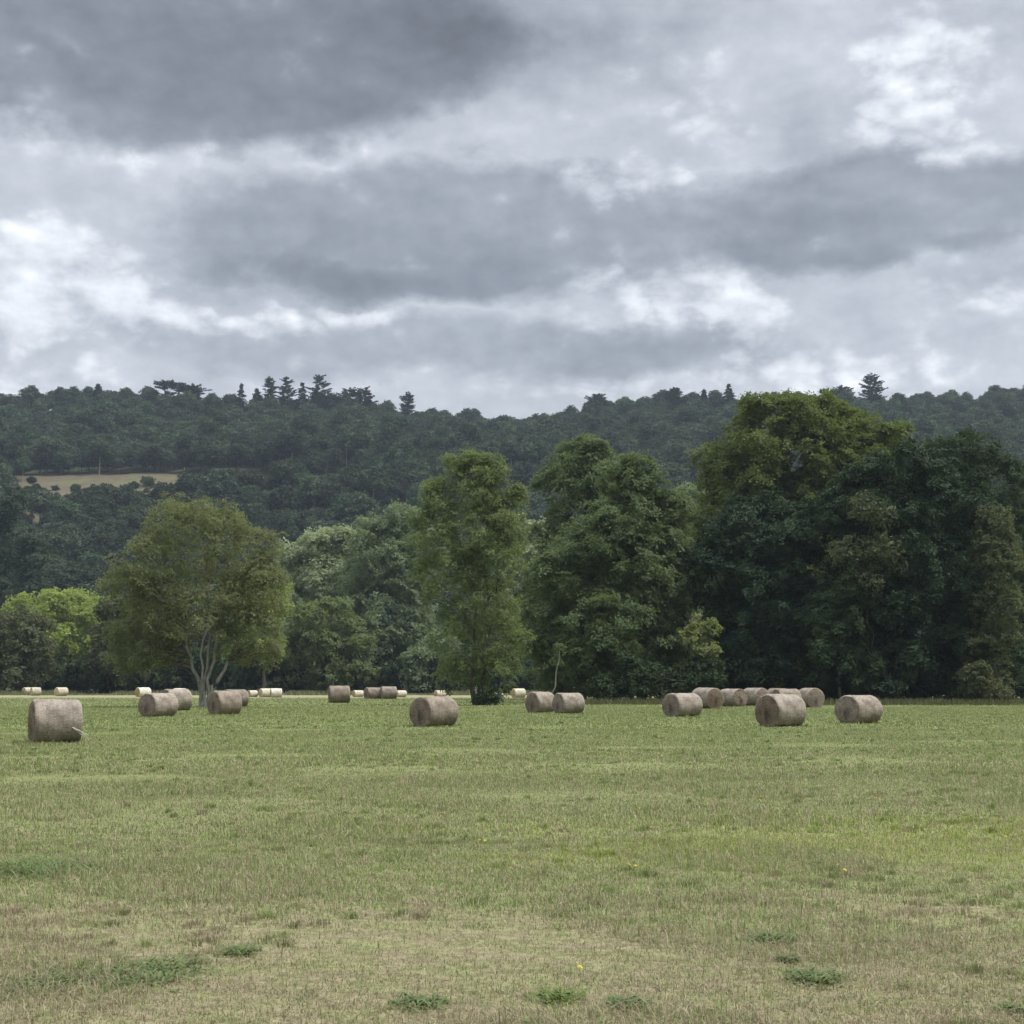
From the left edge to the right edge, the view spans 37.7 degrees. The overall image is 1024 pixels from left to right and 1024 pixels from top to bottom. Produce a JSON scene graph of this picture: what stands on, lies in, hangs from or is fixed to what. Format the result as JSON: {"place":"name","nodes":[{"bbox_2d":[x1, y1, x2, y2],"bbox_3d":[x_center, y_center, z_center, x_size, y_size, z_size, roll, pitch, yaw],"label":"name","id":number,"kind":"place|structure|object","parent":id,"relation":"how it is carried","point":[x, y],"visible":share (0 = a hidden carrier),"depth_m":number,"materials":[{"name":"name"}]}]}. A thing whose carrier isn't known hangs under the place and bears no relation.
{"place":"outdoors","nodes":[
{"label":"outdoors","id":0,"kind":"place"},
{"bbox_2d":[0,689,662,694],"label":"rough grass","id":1,"kind":"structure","parent":0,"point":[195,692],"depth_m":238.42,"materials":[{"name":"green plant"}]},
{"bbox_2d":[0,457,692,691],"bbox_3d":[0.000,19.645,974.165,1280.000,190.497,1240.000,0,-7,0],"label":"hill","id":2,"kind":"structure","parent":0,"point":[65,480],"depth_m":706.19,"materials":[{"name":"green plant"}]},
{"bbox_2d":[33,531,73,561],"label":"hillside tree","id":3,"kind":"object","parent":2,"relation":"on","point":[66,554],"visible":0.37,"depth_m":535.47,"materials":[{"name":"green plant"}]},
{"bbox_2d":[46,571,82,592],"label":"hillside tree","id":4,"kind":"object","parent":2,"relation":"on","point":[63,581],"visible":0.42,"depth_m":475.15,"materials":[{"name":"green plant"}]},
{"bbox_2d":[48,561,94,580],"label":"hillside tree","id":5,"kind":"object","parent":2,"relation":"on","point":[77,568],"visible":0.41,"depth_m":495.54,"materials":[{"name":"green plant"}]},
{"bbox_2d":[76,568,110,589],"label":"hillside tree","id":6,"kind":"object","parent":2,"relation":"on","point":[90,577],"visible":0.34,"depth_m":476.64,"materials":[{"name":"green plant"}]},
{"bbox_2d":[82,533,126,564],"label":"hillside tree","id":7,"kind":"object","parent":2,"relation":"on","point":[107,545],"visible":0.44,"depth_m":528.08,"materials":[{"name":"green plant"}]},
{"bbox_2d":[153,379,185,396],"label":"ridge pine","id":8,"kind":"object","parent":2,"relation":"on","point":[166,384],"visible":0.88,"depth_m":942.01,"materials":[{"name":"green plant"}]},
{"bbox_2d":[156,609,207,654],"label":"hillside tree","id":9,"kind":"object","parent":2,"relation":"on","point":[199,643],"visible":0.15,"depth_m":381.73,"materials":[{"name":"green plant"}]},
{"bbox_2d":[173,548,203,567],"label":"hillside tree","id":10,"kind":"object","parent":2,"relation":"on","point":[188,556],"visible":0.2,"depth_m":511.44,"materials":[{"name":"green plant"}]},
{"bbox_2d":[170,381,211,399],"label":"ridge pine","id":11,"kind":"object","parent":2,"relation":"on","point":[182,387],"visible":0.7,"depth_m":941.55,"materials":[{"name":"green plant"}]},
{"bbox_2d":[234,383,246,407],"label":"ridge pine","id":12,"kind":"object","parent":2,"relation":"on","point":[239,400],"visible":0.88,"depth_m":943.65,"materials":[{"name":"green plant"}]},
{"bbox_2d":[262,376,278,404],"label":"ridge pine","id":13,"kind":"object","parent":2,"relation":"on","point":[269,384],"visible":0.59,"depth_m":943.81,"materials":[{"name":"green plant"}]},
{"bbox_2d":[274,376,297,406],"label":"ridge pine","id":14,"kind":"object","parent":2,"relation":"on","point":[286,390],"visible":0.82,"depth_m":944.14,"materials":[{"name":"green plant"}]},
{"bbox_2d":[292,382,309,408],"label":"ridge pine","id":15,"kind":"object","parent":2,"relation":"on","point":[302,395],"visible":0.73,"depth_m":943.96,"materials":[{"name":"green plant"}]},
{"bbox_2d":[305,374,332,410],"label":"ridge pine","id":16,"kind":"object","parent":2,"relation":"on","point":[322,384],"visible":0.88,"depth_m":943.07,"materials":[{"name":"green plant"}]},
{"bbox_2d":[333,387,363,405],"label":"ridge pine","id":17,"kind":"object","parent":2,"relation":"on","point":[352,392],"visible":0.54,"depth_m":941.76,"materials":[{"name":"green plant"}]},
{"bbox_2d":[352,386,378,406],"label":"ridge pine","id":18,"kind":"object","parent":2,"relation":"on","point":[367,401],"visible":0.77,"depth_m":941.11,"materials":[{"name":"green plant"}]},
{"bbox_2d":[399,391,415,414],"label":"ridge pine","id":19,"kind":"object","parent":2,"relation":"on","point":[407,399],"visible":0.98,"depth_m":942.70,"materials":[{"name":"green plant"}]},
{"bbox_2d":[664,387,687,404],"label":"tree","id":20,"kind":"object","parent":2,"relation":"on","point":[672,397],"visible":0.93,"depth_m":942.76,"materials":[{"name":"green plant"}]},
{"bbox_2d":[720,384,736,406],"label":"ridge pine","id":21,"kind":"object","parent":2,"relation":"on","point":[729,396],"visible":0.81,"depth_m":943.33,"materials":[{"name":"green plant"}]},
{"bbox_2d":[858,373,887,401],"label":"ridge pine","id":22,"kind":"object","parent":2,"relation":"on","point":[871,390],"visible":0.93,"depth_m":943.02,"materials":[{"name":"green plant"}]},
{"bbox_2d":[0,692,1023,1023],"bbox_3d":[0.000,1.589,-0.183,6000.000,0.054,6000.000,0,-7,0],"label":"field","id":23,"kind":"structure","parent":0,"point":[400,932],"depth_m":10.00,"materials":[{"name":"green plant"}]},
{"bbox_2d":[0,485,33,611],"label":"lombardy poplar","id":24,"kind":"object","parent":23,"relation":"on","point":[10,527],"visible":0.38,"depth_m":418.47,"materials":[{"name":"green plant"}]},
{"bbox_2d":[6,532,52,609],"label":"lombardy poplar","id":25,"kind":"object","parent":23,"relation":"on","point":[27,575],"visible":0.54,"depth_m":399.12,"materials":[{"name":"green plant"}]},
{"bbox_2d":[0,602,62,690],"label":"hawthorn bush","id":26,"kind":"object","parent":23,"relation":"on","point":[18,652],"visible":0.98,"depth_m":249.08,"materials":[{"name":"green plant"}]},
{"bbox_2d":[27,699,85,742],"bbox_3d":[-12.643,5.813,41.666,1.478,1.288,1.385,3,-7,-26],"label":"round bale","id":27,"kind":"object","parent":23,"relation":"on","point":[55,720],"visible":0.89,"depth_m":41.18,"materials":[{"name":"plant"}]},
{"bbox_2d":[0,965,115,998],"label":"weed clump","id":28,"kind":"object","parent":23,"relation":"on","point":[30,982],"visible":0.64,"depth_m":8.06,"materials":[{"name":"green plant"}]},
{"bbox_2d":[0,852,117,884],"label":"grass tuft","id":29,"kind":"object","parent":23,"relation":"on","point":[34,868],"visible":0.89,"depth_m":12.90,"materials":[{"name":"green plant"}]},
{"bbox_2d":[0,586,124,665],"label":"false acacia","id":30,"kind":"object","parent":23,"relation":"on","point":[50,600],"visible":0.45,"depth_m":286.99,"materials":[{"name":"green plant"}]},
{"bbox_2d":[56,651,115,692],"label":"understorey bush","id":31,"kind":"object","parent":23,"relation":"on","point":[72,672],"visible":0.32,"depth_m":260.32,"materials":[{"name":"green plant"}]},
{"bbox_2d":[86,660,156,693],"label":"understorey bush","id":32,"kind":"object","parent":23,"relation":"on","point":[102,679],"visible":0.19,"depth_m":255.02,"materials":[{"name":"green plant"}]},
{"bbox_2d":[78,591,170,692],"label":"hawthorn bush","id":33,"kind":"object","parent":23,"relation":"on","point":[106,610],"visible":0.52,"depth_m":252.19,"materials":[{"name":"green plant"}]},
{"bbox_2d":[56,947,231,993],"bbox_3d":[-2.007,2.547,8.347,0.994,0.052,1.182,0,-7,0],"label":"weed clump","id":34,"kind":"object","parent":23,"relation":"on","point":[152,970],"visible":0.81,"depth_m":8.30,"materials":[{"name":"green plant"}]},
{"bbox_2d":[138,693,178,716],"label":"round bale","id":35,"kind":"object","parent":23,"relation":"on","point":[159,704],"visible":0.88,"depth_m":75.63,"materials":[{"name":"plant"}]},
{"bbox_2d":[162,688,191,709],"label":"round bale","id":36,"kind":"object","parent":23,"relation":"on","point":[184,697],"visible":0.48,"depth_m":93.34,"materials":[{"name":"plant"}]},
{"bbox_2d":[156,666,212,690],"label":"understorey bush","id":37,"kind":"object","parent":23,"relation":"on","point":[164,683],"visible":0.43,"depth_m":255.45,"materials":[{"name":"green plant"}]},
{"bbox_2d":[159,645,221,690],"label":"understorey bush","id":38,"kind":"object","parent":23,"relation":"on","point":[195,653],"visible":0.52,"depth_m":255.71,"materials":[{"name":"green plant"}]},
{"bbox_2d":[90,491,293,706],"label":"walnut tree","id":39,"kind":"object","parent":23,"relation":"on","point":[254,577],"visible":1,"depth_m":108.11,"materials":[{"name":"green plant"}]},
{"bbox_2d":[204,643,240,690],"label":"understorey bush","id":40,"kind":"object","parent":23,"relation":"on","point":[226,675],"visible":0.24,"depth_m":271.83,"materials":[{"name":"green plant"}]},
{"bbox_2d":[207,690,241,713],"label":"round bale","id":41,"kind":"object","parent":23,"relation":"on","point":[224,702],"visible":0.84,"depth_m":80.81,"materials":[{"name":"plant"}]},
{"bbox_2d":[225,689,248,705],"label":"round bale","id":42,"kind":"object","parent":23,"relation":"on","point":[244,694],"visible":0.36,"depth_m":111.62,"materials":[{"name":"plant"}]},
{"bbox_2d":[212,942,272,957],"bbox_3d":[-1.610,2.612,8.951,0.359,0.061,0.427,0,-7,0],"label":"grass tuft","id":43,"kind":"object","parent":23,"relation":"on","point":[238,949],"visible":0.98,"depth_m":8.95,"materials":[{"name":"green plant"}]},
{"bbox_2d":[221,567,294,688],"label":"false acacia","id":44,"kind":"object","parent":23,"relation":"on","point":[287,590],"visible":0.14,"depth_m":256.33,"materials":[{"name":"green plant"}]},
{"bbox_2d":[230,658,286,690],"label":"understorey bush","id":45,"kind":"object","parent":23,"relation":"on","point":[242,679],"visible":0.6,"depth_m":259.15,"materials":[{"name":"green plant"}]},
{"bbox_2d":[255,662,305,692],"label":"understorey bush","id":46,"kind":"object","parent":23,"relation":"on","point":[288,687],"visible":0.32,"depth_m":263.13,"materials":[{"name":"green plant"}]},
{"bbox_2d":[249,523,387,689],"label":"silver poplar","id":47,"kind":"object","parent":23,"relation":"on","point":[329,559],"visible":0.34,"depth_m":290.37,"materials":[{"name":"green plant"}]},
{"bbox_2d":[272,594,386,691],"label":"sallow bush","id":48,"kind":"object","parent":23,"relation":"on","point":[308,627],"visible":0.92,"depth_m":262.49,"materials":[{"name":"green plant"}]},
{"bbox_2d":[328,685,349,702],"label":"round bale","id":49,"kind":"object","parent":23,"relation":"on","point":[338,694],"visible":0.92,"depth_m":134.44,"materials":[{"name":"plant"}]},
{"bbox_2d":[326,648,381,690],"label":"understorey bush","id":50,"kind":"object","parent":23,"relation":"on","point":[361,686],"visible":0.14,"depth_m":270.57,"materials":[{"name":"green plant"}]},
{"bbox_2d":[363,687,380,698],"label":"round bale","id":51,"kind":"object","parent":23,"relation":"on","point":[372,692],"visible":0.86,"depth_m":172.79,"materials":[{"name":"plant"}]},
{"bbox_2d":[381,686,396,698],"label":"round bale","id":52,"kind":"object","parent":23,"relation":"on","point":[389,692],"visible":0.94,"depth_m":172.79,"materials":[{"name":"plant"}]},
{"bbox_2d":[328,499,459,691],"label":"silver poplar","id":53,"kind":"object","parent":23,"relation":"on","point":[382,592],"visible":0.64,"depth_m":276.13,"materials":[{"name":"grey plant"}]},
{"bbox_2d":[374,656,446,693],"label":"understorey bush","id":54,"kind":"object","parent":23,"relation":"on","point":[392,678],"visible":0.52,"depth_m":262.43,"materials":[{"name":"green plant"}]},
{"bbox_2d":[387,991,453,1012],"bbox_3d":[-0.462,2.459,7.547,0.352,0.044,0.509,0,-7,0],"label":"weed clump","id":55,"kind":"object","parent":23,"relation":"on","point":[422,1000],"visible":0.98,"depth_m":7.53,"materials":[{"name":"green plant"}]},
{"bbox_2d":[396,629,464,692],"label":"sallow bush","id":56,"kind":"object","parent":23,"relation":"on","point":[418,656],"visible":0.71,"depth_m":259.16,"materials":[{"name":"green plant"}]},
{"bbox_2d":[409,696,458,726],"bbox_3d":[-3.021,7.737,58.197,1.356,1.253,1.653,-6,-9,42],"label":"round bale","id":57,"kind":"object","parent":23,"relation":"on","point":[434,710],"visible":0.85,"depth_m":57.72,"materials":[{"name":"plant"}]},
{"bbox_2d":[399,447,537,704],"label":"ash tree","id":58,"kind":"object","parent":23,"relation":"on","point":[485,468],"visible":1,"depth_m":119.52,"materials":[{"name":"green plant"}]},
{"bbox_2d":[444,648,528,693],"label":"understorey bush","id":59,"kind":"object","parent":23,"relation":"on","point":[494,684],"visible":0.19,"depth_m":256.52,"materials":[{"name":"green plant"}]},
{"bbox_2d":[470,691,504,704],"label":"bramble bush","id":60,"kind":"object","parent":23,"relation":"on","point":[482,698],"visible":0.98,"depth_m":116.90,"materials":[{"name":"green plant"}]},
{"bbox_2d":[468,512,549,671],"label":"silver poplar","id":61,"kind":"object","parent":23,"relation":"on","point":[527,553],"visible":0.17,"depth_m":287.38,"materials":[{"name":"green plant"}]},
{"bbox_2d":[506,659,544,690],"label":"understorey bush","id":62,"kind":"object","parent":23,"relation":"on","point":[528,666],"visible":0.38,"depth_m":260.62,"materials":[{"name":"green plant"}]},
{"bbox_2d":[525,692,553,711],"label":"round bale","id":63,"kind":"object","parent":23,"relation":"on","point":[538,701],"visible":0.84,"depth_m":86.52,"materials":[{"name":"plant"}]},
{"bbox_2d":[524,986,591,1004],"bbox_3d":[0.225,2.466,7.659,0.389,0.057,0.412,-2,-7,17],"label":"weed clump","id":64,"kind":"object","parent":23,"relation":"on","point":[565,994],"visible":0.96,"depth_m":7.67,"materials":[{"name":"green plant"}]},
{"bbox_2d":[549,641,568,693],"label":"leaning sapling","id":65,"kind":"object","parent":23,"relation":"on","point":[558,659],"visible":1,"depth_m":124.41,"materials":[{"name":"green plant"}]},
{"bbox_2d":[552,693,584,713],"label":"round bale","id":66,"kind":"object","parent":23,"relation":"on","point":[568,702],"visible":0.94,"depth_m":83.54,"materials":[{"name":"plant"}]},
{"bbox_2d":[509,431,669,699],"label":"ash tree","id":67,"kind":"object","parent":23,"relation":"on","point":[576,457],"visible":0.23,"depth_m":164.48,"materials":[{"name":"green plant"}]},
{"bbox_2d":[510,451,715,699],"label":"maple tree","id":68,"kind":"object","parent":23,"relation":"on","point":[654,599],"visible":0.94,"depth_m":135.31,"materials":[{"name":"green plant"}]},
{"bbox_2d":[602,994,653,1011],"bbox_3d":[0.579,2.457,7.526,0.292,0.044,0.419,0,-7,0],"label":"weed clump","id":69,"kind":"object","parent":23,"relation":"on","point":[612,999],"visible":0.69,"depth_m":7.53,"materials":[{"name":"green plant"}]},
{"bbox_2d":[582,650,729,701],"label":"bramble bush","id":70,"kind":"object","parent":23,"relation":"on","point":[705,668],"visible":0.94,"depth_m":127.54,"materials":[{"name":"green plant"}]},
{"bbox_2d":[662,693,702,716],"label":"round bale","id":71,"kind":"object","parent":23,"relation":"on","point":[680,704],"visible":0.92,"depth_m":75.69,"materials":[{"name":"plant"}]},
{"bbox_2d":[660,481,720,667],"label":"silver poplar","id":72,"kind":"object","parent":23,"relation":"on","point":[695,496],"visible":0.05,"depth_m":241.15,"materials":[{"name":"grey plant"}]},
{"bbox_2d":[676,613,722,686],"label":"elder bush","id":73,"kind":"object","parent":23,"relation":"on","point":[695,632],"visible":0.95,"depth_m":129.14,"materials":[{"name":"green plant"}]},
{"bbox_2d":[692,687,723,708],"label":"round bale","id":74,"kind":"object","parent":23,"relation":"on","point":[712,697],"visible":0.76,"depth_m":100.69,"materials":[{"name":"plant"}]},
{"bbox_2d":[720,688,746,706],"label":"round bale","id":75,"kind":"object","parent":23,"relation":"on","point":[735,697],"visible":0.76,"depth_m":109.78,"materials":[{"name":"plant"}]},
{"bbox_2d":[744,687,768,705],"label":"round bale","id":76,"kind":"object","parent":23,"relation":"on","point":[754,695],"visible":0.5,"depth_m":115.16,"materials":[{"name":"plant"}]},
{"bbox_2d":[744,927,800,944],"bbox_3d":[1.613,2.664,9.399,0.458,0.060,0.581,0,-7,0],"label":"weed clump","id":77,"kind":"object","parent":23,"relation":"on","point":[765,936],"visible":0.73,"depth_m":9.39,"materials":[{"name":"green plant"}]},
{"bbox_2d":[678,488,874,699],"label":"hornbeam tree","id":78,"kind":"object","parent":23,"relation":"on","point":[766,584],"visible":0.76,"depth_m":133.25,"materials":[{"name":"green plant"}]},
{"bbox_2d":[755,693,805,726],"bbox_3d":[10.432,7.701,58.246,1.700,1.336,1.436,5,-8,-37],"label":"round bale","id":79,"kind":"object","parent":23,"relation":"on","point":[776,709],"visible":0.92,"depth_m":57.77,"materials":[{"name":"plant"}]},
{"bbox_2d":[772,688,801,697],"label":"round bale","id":80,"kind":"object","parent":23,"relation":"on","point":[788,691],"visible":0.28,"depth_m":101.07,"materials":[{"name":"plant"}]},
{"bbox_2d":[669,386,939,696],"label":"lime tree","id":81,"kind":"object","parent":23,"relation":"on","point":[842,435],"visible":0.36,"depth_m":156.84,"materials":[{"name":"green plant"}]},
{"bbox_2d":[799,687,824,707],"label":"round bale","id":82,"kind":"object","parent":23,"relation":"on","point":[811,697],"visible":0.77,"depth_m":105.19,"materials":[{"name":"plant"}]},
{"bbox_2d":[779,963,858,988],"bbox_3d":[1.677,2.528,8.189,0.462,0.053,0.598,0,-7,0],"label":"weed clump","id":83,"kind":"object","parent":23,"relation":"on","point":[808,976],"visible":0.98,"depth_m":8.16,"materials":[{"name":"green plant"}]},
{"bbox_2d":[793,578,891,697],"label":"hazel bush","id":84,"kind":"object","parent":23,"relation":"on","point":[839,621],"visible":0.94,"depth_m":125.63,"materials":[{"name":"green plant"}]},
{"bbox_2d":[834,695,882,723],"bbox_3d":[14.472,8.247,62.638,1.905,1.258,1.371,6,-9,-44],"label":"round bale","id":85,"kind":"object","parent":23,"relation":"on","point":[857,708],"visible":0.9,"depth_m":62.10,"materials":[{"name":"plant"}]},
{"bbox_2d":[826,489,909,694],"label":"field maple","id":86,"kind":"object","parent":23,"relation":"on","point":[837,550],"visible":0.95,"depth_m":126.17,"materials":[{"name":"green plant"}]},
{"bbox_2d":[791,436,1002,700],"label":"hornbeam tree","id":87,"kind":"object","parent":23,"relation":"on","point":[911,604],"visible":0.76,"depth_m":128.52,"materials":[{"name":"green plant"}]},
{"bbox_2d":[907,426,1023,700],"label":"lime tree","id":88,"kind":"object","parent":23,"relation":"on","point":[975,458],"visible":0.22,"depth_m":148.78,"materials":[{"name":"green plant"}]},
{"bbox_2d":[952,660,1015,702],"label":"bramble bush","id":89,"kind":"object","parent":23,"relation":"on","point":[983,687],"visible":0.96,"depth_m":122.52,"materials":[{"name":"green plant"}]},
{"bbox_2d":[958,501,1023,698],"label":"field maple","id":90,"kind":"object","parent":23,"relation":"on","point":[989,640],"visible":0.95,"depth_m":125.96,"materials":[{"name":"green plant"}]},
{"bbox_2d":[988,472,1023,699],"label":"lime tree","id":91,"kind":"object","parent":23,"relation":"on","point":[1020,484],"visible":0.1,"depth_m":164.12,"materials":[{"name":"green plant"}]},
{"bbox_2d":[990,999,1023,1016],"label":"weed clump","id":92,"kind":"object","parent":23,"relation":"on","point":[1008,1007],"visible":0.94,"depth_m":7.42,"materials":[{"name":"green plant"}]},
{"bbox_2d":[0,0,1023,419],"label":"sky","id":93,"kind":"structure","parent":0,"point":[519,209],"materials":[{"name":"grey"}]},
{"bbox_2d":[584,697,1023,704],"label":"rough grass","id":94,"kind":"structure","parent":0,"point":[831,701],"depth_m":120.67,"materials":[{"name":"green plant"}]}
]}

